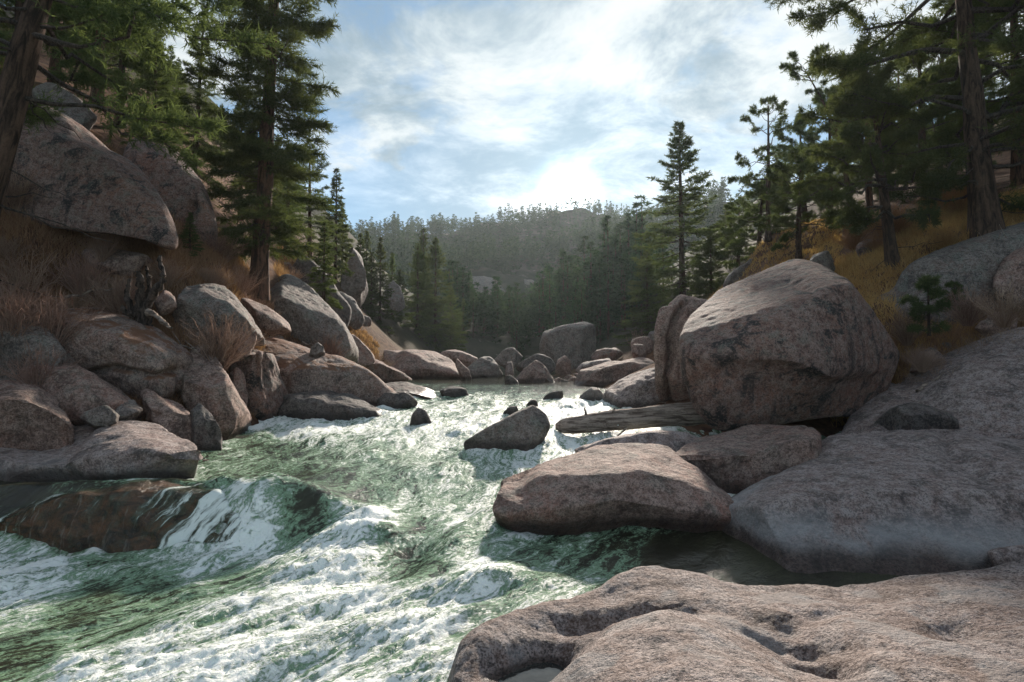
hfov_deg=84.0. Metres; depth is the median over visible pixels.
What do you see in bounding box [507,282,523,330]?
conifer
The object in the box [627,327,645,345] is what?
shrub
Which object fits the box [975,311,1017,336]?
rock
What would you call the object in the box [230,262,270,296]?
shrub
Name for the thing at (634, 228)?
conifer
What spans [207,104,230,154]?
fir tree
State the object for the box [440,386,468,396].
rock
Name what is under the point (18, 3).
fir tree
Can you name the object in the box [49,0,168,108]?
fir tree
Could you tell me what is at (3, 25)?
fir tree
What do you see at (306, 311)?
boulder
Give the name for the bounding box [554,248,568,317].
conifer
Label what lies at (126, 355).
slab
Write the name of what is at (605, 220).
conifer
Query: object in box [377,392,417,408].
rock
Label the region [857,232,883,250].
shrub
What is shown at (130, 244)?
dry grass
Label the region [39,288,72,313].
shrub
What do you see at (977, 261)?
slab
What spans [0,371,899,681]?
river water
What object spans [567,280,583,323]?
conifer
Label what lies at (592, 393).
rock
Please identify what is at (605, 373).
rock
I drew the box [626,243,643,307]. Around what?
conifer
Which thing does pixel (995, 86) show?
pine tree
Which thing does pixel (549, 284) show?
conifer
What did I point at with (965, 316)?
shrub
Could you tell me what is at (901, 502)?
slab
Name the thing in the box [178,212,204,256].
fir sapling
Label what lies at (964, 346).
shrub
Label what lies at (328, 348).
shrub
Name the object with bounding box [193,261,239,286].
shrub
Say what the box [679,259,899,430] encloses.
boulder
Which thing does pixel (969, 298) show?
rock
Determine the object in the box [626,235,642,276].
conifer
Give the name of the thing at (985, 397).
slab
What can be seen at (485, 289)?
conifer
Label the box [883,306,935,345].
shrub
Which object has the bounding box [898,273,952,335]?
pine sapling
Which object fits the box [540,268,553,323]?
conifer
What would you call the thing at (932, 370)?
shrub
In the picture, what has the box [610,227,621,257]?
conifer
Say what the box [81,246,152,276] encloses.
ledge
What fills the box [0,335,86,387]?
shrub
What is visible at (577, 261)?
conifer
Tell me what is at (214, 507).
water film
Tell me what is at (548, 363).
rock
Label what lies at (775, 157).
pine tree
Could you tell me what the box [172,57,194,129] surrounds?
fir tree
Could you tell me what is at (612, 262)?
conifer
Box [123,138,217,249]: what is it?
boulder
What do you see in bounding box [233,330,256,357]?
boulder
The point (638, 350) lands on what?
rock
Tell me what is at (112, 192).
boulder
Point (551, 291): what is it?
conifer
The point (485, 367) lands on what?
boulder
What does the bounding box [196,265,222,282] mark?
shrub
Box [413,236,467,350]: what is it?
conifer
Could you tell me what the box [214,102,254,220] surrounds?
fir tree
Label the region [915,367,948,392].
fallen branch
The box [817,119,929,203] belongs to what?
pine tree
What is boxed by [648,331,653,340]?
rock
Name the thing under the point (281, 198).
fir tree
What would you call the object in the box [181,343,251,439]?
boulder
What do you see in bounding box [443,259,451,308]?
conifer
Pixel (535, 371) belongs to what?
boulder
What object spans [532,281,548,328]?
conifer
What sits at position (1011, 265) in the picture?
boulder
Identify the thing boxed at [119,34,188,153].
fir tree
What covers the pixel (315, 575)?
spray
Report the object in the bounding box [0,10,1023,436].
ground
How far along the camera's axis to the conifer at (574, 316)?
54.62 m
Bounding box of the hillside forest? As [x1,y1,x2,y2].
[338,108,951,350]
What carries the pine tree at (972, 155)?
on the ground at (478, 346)
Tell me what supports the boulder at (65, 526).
in the river water
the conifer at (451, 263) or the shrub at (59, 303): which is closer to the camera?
the shrub at (59, 303)
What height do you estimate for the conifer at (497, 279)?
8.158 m
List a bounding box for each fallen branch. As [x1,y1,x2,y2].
[172,331,202,355]
[301,341,345,357]
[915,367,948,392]
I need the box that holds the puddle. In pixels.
[497,662,563,681]
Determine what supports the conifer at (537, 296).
on the ground at (478, 346)
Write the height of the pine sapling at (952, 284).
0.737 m
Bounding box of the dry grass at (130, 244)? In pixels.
[0,130,1023,420]
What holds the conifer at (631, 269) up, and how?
on the ground at (478, 346)
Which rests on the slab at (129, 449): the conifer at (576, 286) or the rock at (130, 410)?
the rock at (130, 410)
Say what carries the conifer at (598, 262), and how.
on the ground at (478, 346)
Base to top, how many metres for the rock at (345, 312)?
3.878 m
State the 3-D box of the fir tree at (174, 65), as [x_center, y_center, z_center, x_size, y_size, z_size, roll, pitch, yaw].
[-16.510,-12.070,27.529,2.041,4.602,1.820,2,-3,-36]
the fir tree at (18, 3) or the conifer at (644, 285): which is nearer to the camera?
the fir tree at (18, 3)
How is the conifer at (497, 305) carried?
on the ground at (478, 346)
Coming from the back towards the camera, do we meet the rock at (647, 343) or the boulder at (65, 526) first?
the rock at (647, 343)
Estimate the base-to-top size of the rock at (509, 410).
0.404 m
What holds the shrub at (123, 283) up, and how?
on the ground at (478, 346)
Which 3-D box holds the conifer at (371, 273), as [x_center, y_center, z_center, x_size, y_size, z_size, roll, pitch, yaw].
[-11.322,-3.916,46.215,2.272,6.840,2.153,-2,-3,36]
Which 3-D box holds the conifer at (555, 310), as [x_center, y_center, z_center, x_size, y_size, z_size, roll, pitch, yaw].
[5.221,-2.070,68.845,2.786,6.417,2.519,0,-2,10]
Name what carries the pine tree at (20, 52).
on the ground at (478, 346)
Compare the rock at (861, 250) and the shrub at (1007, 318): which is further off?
the rock at (861, 250)
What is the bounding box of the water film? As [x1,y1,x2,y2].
[0,478,240,553]
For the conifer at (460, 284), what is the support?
on the ground at (478, 346)
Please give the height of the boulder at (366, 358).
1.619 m
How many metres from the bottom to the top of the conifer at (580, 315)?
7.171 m
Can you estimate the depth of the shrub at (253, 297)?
16.81 m
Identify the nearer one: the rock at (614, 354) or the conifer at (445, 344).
the rock at (614, 354)
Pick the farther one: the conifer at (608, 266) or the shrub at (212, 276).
the conifer at (608, 266)
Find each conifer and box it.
[355,233,378,319]
[362,230,377,287]
[364,252,383,327]
[365,237,397,333]
[383,253,404,330]
[391,262,405,284]
[396,269,415,320]
[401,265,408,288]
[402,243,443,351]
[410,227,433,319]
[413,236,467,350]
[438,285,467,350]
[441,266,456,312]
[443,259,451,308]
[446,260,457,304]
[452,260,463,312]
[454,267,472,318]
[456,298,471,334]
[461,277,476,313]
[461,292,486,337]
[465,272,476,322]
[474,295,494,337]
[476,286,493,331]
[487,286,506,336]
[488,276,506,330]
[488,284,500,330]
[490,276,505,331]
[503,286,513,332]
[504,285,514,332]
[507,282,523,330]
[507,286,521,329]
[507,313,524,359]
[508,289,526,335]
[508,296,518,340]
[527,268,560,331]
[527,284,547,336]
[531,279,548,336]
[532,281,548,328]
[538,266,559,326]
[540,263,557,312]
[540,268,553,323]
[546,272,554,326]
[546,298,562,330]
[552,250,572,324]
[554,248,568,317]
[554,268,570,309]
[556,255,579,318]
[558,309,567,325]
[561,294,589,324]
[565,255,576,300]
[566,235,596,294]
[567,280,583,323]
[567,299,577,323]
[569,257,586,310]
[573,281,590,322]
[577,240,601,310]
[579,270,595,314]
[580,286,592,322]
[586,221,614,290]
[592,259,603,305]
[593,269,615,326]
[594,263,620,334]
[595,214,614,281]
[598,260,620,323]
[602,274,620,326]
[607,236,626,292]
[609,262,634,322]
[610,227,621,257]
[614,223,625,277]
[616,220,634,289]
[619,195,666,257]
[620,216,637,265]
[623,202,646,265]
[625,264,637,322]
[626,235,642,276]
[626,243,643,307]
[628,239,651,311]
[634,267,653,309]
[634,268,661,303]
[652,227,675,292]
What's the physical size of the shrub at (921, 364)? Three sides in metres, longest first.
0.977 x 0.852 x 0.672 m
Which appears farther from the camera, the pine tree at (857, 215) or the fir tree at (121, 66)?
the fir tree at (121, 66)
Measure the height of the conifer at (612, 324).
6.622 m
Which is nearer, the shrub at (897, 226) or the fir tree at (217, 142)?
the shrub at (897, 226)
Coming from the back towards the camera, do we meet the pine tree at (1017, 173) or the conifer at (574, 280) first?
the conifer at (574, 280)
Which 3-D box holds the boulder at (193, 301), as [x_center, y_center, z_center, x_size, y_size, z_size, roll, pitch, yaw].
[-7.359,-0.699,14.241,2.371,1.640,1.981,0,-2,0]
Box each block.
[228,349,287,420]
[874,402,958,429]
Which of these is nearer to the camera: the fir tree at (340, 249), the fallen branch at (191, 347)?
the fallen branch at (191, 347)
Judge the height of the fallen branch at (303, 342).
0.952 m
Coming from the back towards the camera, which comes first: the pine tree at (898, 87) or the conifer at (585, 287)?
the conifer at (585, 287)
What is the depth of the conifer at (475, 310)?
69.14 m
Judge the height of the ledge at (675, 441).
0.933 m
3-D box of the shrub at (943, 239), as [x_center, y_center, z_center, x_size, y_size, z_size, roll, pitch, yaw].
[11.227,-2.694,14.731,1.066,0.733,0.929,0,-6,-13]
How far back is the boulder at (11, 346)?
10.43 m
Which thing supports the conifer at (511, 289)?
on the ground at (478, 346)
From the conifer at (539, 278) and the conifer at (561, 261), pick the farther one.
the conifer at (539, 278)
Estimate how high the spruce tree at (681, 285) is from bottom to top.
15.996 m
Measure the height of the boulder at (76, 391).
1.310 m
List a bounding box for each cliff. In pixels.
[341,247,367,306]
[464,276,504,295]
[524,279,537,287]
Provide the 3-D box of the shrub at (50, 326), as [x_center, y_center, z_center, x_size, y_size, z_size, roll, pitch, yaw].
[-8.800,-0.575,10.991,1.842,1.451,1.455,1,-7,-13]
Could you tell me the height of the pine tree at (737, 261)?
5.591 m
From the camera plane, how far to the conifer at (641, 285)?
53.72 m
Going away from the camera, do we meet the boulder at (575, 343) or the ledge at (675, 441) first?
the ledge at (675, 441)
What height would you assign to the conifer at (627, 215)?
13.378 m
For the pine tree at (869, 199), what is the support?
on the ground at (478, 346)
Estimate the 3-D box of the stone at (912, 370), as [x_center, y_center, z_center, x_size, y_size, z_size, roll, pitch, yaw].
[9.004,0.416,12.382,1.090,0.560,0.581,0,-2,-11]
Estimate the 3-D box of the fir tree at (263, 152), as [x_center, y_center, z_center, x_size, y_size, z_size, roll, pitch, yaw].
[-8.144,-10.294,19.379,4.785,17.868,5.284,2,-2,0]
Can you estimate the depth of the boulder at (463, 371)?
31.14 m
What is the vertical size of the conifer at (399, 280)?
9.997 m
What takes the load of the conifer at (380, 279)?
on the ground at (478, 346)
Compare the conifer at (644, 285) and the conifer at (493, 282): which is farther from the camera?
the conifer at (493, 282)
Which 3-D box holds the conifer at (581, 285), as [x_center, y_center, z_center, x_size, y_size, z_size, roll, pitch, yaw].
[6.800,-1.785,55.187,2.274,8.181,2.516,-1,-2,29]
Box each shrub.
[0,226,65,306]
[0,261,73,344]
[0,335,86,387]
[2,164,35,216]
[2,279,106,345]
[4,165,47,210]
[10,187,50,206]
[36,288,113,312]
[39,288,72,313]
[72,232,128,261]
[73,263,164,314]
[103,272,168,297]
[141,253,193,287]
[178,306,275,370]
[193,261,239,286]
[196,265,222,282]
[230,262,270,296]
[234,288,276,307]
[281,264,306,278]
[304,333,353,355]
[375,350,396,365]
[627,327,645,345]
[821,223,877,250]
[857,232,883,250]
[863,206,915,235]
[869,203,917,230]
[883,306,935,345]
[897,353,969,381]
[900,345,950,372]
[907,188,956,210]
[925,223,966,248]
[930,280,1011,325]
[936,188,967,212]
[939,333,997,355]
[962,322,1023,348]
[969,277,1023,327]
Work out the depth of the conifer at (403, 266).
126.59 m
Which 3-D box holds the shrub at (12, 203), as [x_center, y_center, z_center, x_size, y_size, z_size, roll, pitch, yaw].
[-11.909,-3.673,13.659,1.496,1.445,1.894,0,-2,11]
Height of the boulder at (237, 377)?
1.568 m
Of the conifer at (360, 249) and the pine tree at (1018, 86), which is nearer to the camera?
the pine tree at (1018, 86)
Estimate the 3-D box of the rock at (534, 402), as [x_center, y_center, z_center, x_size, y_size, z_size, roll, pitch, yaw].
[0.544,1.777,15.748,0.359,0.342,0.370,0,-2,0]
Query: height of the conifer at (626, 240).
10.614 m
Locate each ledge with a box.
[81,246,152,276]
[574,430,699,452]
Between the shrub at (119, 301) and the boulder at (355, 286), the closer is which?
the shrub at (119, 301)
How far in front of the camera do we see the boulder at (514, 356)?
42.36 m
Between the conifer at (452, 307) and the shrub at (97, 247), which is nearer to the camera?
the shrub at (97, 247)
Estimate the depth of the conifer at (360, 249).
44.27 m
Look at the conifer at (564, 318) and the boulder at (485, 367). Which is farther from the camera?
the conifer at (564, 318)
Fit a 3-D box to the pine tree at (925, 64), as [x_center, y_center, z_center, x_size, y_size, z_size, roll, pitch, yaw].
[18.757,-9.851,24.319,5.264,8.602,5.801,2,-3,-44]
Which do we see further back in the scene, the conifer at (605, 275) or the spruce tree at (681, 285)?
the conifer at (605, 275)
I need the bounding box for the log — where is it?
[555,402,705,435]
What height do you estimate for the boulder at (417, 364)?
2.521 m
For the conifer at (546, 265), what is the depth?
99.44 m
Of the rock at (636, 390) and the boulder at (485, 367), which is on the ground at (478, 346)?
the rock at (636, 390)
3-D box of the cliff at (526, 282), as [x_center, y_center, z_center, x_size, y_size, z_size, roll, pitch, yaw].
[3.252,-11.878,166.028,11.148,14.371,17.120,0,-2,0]
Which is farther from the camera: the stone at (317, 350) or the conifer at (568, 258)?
the conifer at (568, 258)
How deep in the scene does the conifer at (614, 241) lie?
76.37 m
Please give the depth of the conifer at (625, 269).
62.12 m
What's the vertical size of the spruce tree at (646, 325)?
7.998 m
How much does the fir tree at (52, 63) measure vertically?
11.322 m
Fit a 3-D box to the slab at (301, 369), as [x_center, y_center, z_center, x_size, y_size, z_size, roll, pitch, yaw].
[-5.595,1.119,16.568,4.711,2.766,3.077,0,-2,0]
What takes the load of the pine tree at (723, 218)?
on the ground at (478, 346)
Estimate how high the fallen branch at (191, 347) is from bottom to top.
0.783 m
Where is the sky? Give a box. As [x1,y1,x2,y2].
[12,0,1023,236]
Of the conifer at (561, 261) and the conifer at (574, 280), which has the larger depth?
the conifer at (574, 280)
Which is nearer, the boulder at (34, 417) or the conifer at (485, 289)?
the boulder at (34, 417)
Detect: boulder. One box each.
[0,320,78,379]
[0,380,74,450]
[0,480,234,552]
[7,104,177,249]
[17,362,145,425]
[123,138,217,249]
[140,389,191,440]
[172,283,264,345]
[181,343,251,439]
[229,367,248,405]
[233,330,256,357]
[270,274,358,362]
[278,390,381,420]
[351,334,374,367]
[384,349,471,378]
[440,350,477,366]
[455,359,471,379]
[464,405,549,450]
[467,356,502,377]
[492,443,733,534]
[494,347,522,368]
[516,360,553,382]
[539,322,596,369]
[653,294,707,401]
[676,424,821,493]
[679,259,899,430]
[993,246,1023,304]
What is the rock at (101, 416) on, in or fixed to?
on the slab at (129, 449)
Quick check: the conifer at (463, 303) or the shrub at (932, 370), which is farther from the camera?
the conifer at (463, 303)
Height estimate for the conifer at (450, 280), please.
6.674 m
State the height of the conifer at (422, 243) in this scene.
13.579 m
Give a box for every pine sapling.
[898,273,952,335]
[941,280,965,311]
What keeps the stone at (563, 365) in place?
on the river water
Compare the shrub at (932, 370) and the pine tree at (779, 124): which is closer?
the shrub at (932, 370)
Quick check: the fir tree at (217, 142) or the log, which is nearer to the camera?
the log
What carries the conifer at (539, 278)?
on the ground at (478, 346)
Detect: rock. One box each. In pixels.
[32,82,96,129]
[80,405,119,428]
[114,400,142,420]
[190,403,222,450]
[289,256,351,326]
[339,291,364,329]
[364,315,370,325]
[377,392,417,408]
[384,280,404,312]
[409,408,431,425]
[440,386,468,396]
[503,406,517,414]
[516,353,555,373]
[526,399,537,405]
[543,390,563,399]
[574,357,654,385]
[576,358,611,372]
[578,387,602,400]
[591,347,622,360]
[602,367,660,407]
[631,336,653,353]
[631,344,646,357]
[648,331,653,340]
[723,258,752,286]
[810,251,834,271]
[856,239,881,256]
[952,294,980,305]
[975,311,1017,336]
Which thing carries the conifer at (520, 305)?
on the ground at (478, 346)
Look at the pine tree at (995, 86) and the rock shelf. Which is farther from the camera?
the pine tree at (995, 86)
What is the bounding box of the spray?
[1,402,618,681]
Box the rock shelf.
[448,559,1023,681]
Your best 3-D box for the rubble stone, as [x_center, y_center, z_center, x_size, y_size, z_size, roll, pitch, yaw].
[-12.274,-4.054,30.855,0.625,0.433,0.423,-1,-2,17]
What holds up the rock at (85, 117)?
on the ground at (478, 346)
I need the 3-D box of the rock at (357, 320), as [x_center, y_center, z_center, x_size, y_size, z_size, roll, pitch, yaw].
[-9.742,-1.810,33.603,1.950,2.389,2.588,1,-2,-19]
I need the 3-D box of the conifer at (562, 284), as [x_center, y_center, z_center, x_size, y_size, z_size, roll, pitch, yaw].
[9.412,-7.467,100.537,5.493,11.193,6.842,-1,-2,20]
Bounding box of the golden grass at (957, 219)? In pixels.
[708,187,1023,426]
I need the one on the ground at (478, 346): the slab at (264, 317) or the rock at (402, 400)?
the slab at (264, 317)
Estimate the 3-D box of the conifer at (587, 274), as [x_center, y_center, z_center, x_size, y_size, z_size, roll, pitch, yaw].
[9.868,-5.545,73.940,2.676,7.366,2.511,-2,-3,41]
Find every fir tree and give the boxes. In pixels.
[0,0,91,57]
[0,1,34,87]
[11,11,107,82]
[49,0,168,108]
[49,17,118,62]
[68,5,173,128]
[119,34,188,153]
[128,19,167,95]
[157,45,184,113]
[163,2,227,189]
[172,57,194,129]
[185,0,343,300]
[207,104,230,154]
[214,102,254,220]
[271,134,300,238]
[271,147,316,249]
[274,140,341,261]
[307,221,342,308]
[319,168,354,282]
[332,205,354,282]
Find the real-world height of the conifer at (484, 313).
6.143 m
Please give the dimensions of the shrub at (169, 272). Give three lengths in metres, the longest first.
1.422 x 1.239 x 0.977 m
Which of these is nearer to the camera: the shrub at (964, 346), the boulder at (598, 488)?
the boulder at (598, 488)
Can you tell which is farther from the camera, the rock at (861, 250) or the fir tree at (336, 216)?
the fir tree at (336, 216)
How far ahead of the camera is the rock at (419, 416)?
13.04 m
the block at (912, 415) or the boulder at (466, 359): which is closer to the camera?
the block at (912, 415)
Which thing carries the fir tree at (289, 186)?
on the ground at (478, 346)
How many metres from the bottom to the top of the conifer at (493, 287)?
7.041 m
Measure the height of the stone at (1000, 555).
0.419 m
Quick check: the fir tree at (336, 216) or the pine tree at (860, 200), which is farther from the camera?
the fir tree at (336, 216)
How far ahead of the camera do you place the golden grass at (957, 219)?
15.83 m
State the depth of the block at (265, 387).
13.57 m
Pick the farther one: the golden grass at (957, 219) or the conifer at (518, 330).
the conifer at (518, 330)
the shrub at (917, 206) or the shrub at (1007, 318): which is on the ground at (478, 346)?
the shrub at (917, 206)
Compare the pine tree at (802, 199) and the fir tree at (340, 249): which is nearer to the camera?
the pine tree at (802, 199)
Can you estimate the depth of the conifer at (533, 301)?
81.00 m
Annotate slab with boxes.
[0,420,202,481]
[40,307,193,399]
[241,298,290,334]
[262,335,395,406]
[366,359,411,382]
[385,382,435,398]
[722,429,1023,575]
[841,327,1023,438]
[877,222,1023,323]
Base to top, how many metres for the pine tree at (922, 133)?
8.003 m
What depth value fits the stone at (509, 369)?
30.07 m
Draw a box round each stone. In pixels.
[154,290,176,315]
[284,262,291,268]
[309,342,324,357]
[505,362,513,375]
[505,375,518,383]
[555,356,570,374]
[909,347,944,372]
[987,545,1023,566]
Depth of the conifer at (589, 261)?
77.61 m
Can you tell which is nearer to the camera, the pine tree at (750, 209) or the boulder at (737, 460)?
the boulder at (737, 460)
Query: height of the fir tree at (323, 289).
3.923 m
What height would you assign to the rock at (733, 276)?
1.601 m
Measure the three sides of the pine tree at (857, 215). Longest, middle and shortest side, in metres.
5.868 x 4.386 x 4.337 m
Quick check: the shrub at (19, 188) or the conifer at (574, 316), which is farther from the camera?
the conifer at (574, 316)
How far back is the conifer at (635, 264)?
56.58 m
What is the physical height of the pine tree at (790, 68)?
7.372 m
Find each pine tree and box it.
[0,0,282,297]
[702,198,764,268]
[715,204,737,254]
[724,173,806,260]
[726,94,797,241]
[745,117,852,222]
[753,142,848,258]
[762,0,1023,238]
[762,156,796,228]
[778,42,891,245]
[780,84,863,228]
[789,61,970,270]
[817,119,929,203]
[825,33,914,225]
[874,60,932,174]
[879,14,992,210]
[885,32,1010,191]
[895,0,1023,212]
[925,53,1009,161]
[929,2,1023,188]
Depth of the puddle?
3.96 m
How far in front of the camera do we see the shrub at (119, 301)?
12.73 m
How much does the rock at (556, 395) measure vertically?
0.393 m
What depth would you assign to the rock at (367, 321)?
37.49 m
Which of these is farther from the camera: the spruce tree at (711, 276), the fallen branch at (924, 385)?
the spruce tree at (711, 276)
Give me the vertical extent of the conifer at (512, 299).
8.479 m
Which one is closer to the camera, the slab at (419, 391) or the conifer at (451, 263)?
the slab at (419, 391)
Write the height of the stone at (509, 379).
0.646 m
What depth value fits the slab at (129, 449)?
8.11 m
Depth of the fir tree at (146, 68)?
31.54 m
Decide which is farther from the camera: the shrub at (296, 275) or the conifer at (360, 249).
the conifer at (360, 249)
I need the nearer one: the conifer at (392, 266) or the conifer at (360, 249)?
the conifer at (360, 249)
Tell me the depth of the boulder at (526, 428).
10.97 m
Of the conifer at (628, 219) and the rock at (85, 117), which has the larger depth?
the conifer at (628, 219)
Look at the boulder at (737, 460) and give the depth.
8.40 m
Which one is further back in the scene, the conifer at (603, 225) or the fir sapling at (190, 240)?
the conifer at (603, 225)
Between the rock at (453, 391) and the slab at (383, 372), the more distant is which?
the slab at (383, 372)
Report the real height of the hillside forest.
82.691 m
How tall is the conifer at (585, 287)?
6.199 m
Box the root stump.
[120,255,172,328]
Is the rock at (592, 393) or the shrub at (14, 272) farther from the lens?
the rock at (592, 393)
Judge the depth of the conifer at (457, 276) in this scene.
78.19 m
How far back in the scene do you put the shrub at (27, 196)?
13.57 m
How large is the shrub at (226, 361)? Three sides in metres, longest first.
2.006 x 1.949 x 1.542 m
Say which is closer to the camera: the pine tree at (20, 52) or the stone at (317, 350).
the pine tree at (20, 52)
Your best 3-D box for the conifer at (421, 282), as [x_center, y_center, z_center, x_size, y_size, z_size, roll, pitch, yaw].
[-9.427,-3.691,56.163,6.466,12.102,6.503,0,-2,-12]
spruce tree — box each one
[611,120,731,339]
[614,250,671,345]
[686,234,725,298]
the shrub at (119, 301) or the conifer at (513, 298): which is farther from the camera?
the conifer at (513, 298)
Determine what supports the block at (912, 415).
on the slab at (985, 397)
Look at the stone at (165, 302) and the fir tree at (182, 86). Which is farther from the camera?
the fir tree at (182, 86)
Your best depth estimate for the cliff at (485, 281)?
150.86 m
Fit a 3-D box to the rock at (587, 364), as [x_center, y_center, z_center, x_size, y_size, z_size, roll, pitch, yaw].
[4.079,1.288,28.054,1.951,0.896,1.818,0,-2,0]
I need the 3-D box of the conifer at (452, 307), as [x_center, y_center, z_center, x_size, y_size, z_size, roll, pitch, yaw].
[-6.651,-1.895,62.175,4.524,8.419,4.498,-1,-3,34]
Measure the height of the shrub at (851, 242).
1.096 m
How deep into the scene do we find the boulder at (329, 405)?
13.72 m
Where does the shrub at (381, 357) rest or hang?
on the ground at (478, 346)
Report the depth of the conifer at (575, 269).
82.31 m
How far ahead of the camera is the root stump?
12.14 m
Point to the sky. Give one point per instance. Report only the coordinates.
(461, 108)
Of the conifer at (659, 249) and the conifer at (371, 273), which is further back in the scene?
the conifer at (659, 249)
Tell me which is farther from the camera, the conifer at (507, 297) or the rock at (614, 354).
the conifer at (507, 297)
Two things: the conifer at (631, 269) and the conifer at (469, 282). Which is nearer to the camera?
the conifer at (631, 269)
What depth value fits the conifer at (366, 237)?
58.31 m
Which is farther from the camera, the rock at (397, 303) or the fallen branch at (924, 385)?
the rock at (397, 303)
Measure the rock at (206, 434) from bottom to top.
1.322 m
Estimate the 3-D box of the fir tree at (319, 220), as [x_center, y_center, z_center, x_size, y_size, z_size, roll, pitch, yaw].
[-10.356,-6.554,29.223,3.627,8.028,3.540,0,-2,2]
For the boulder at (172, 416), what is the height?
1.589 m
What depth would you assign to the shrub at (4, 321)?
10.43 m
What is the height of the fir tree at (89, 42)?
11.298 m
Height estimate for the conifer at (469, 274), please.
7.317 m
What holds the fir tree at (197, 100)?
on the ground at (478, 346)
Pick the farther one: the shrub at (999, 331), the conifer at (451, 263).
the conifer at (451, 263)
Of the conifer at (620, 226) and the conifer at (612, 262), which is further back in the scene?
the conifer at (620, 226)
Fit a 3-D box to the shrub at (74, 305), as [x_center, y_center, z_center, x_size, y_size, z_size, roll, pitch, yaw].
[-9.767,-0.756,12.938,1.775,0.936,1.547,1,-2,-29]
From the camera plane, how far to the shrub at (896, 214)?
17.57 m
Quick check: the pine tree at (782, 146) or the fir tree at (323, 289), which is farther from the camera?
the pine tree at (782, 146)
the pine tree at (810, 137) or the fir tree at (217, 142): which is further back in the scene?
the fir tree at (217, 142)

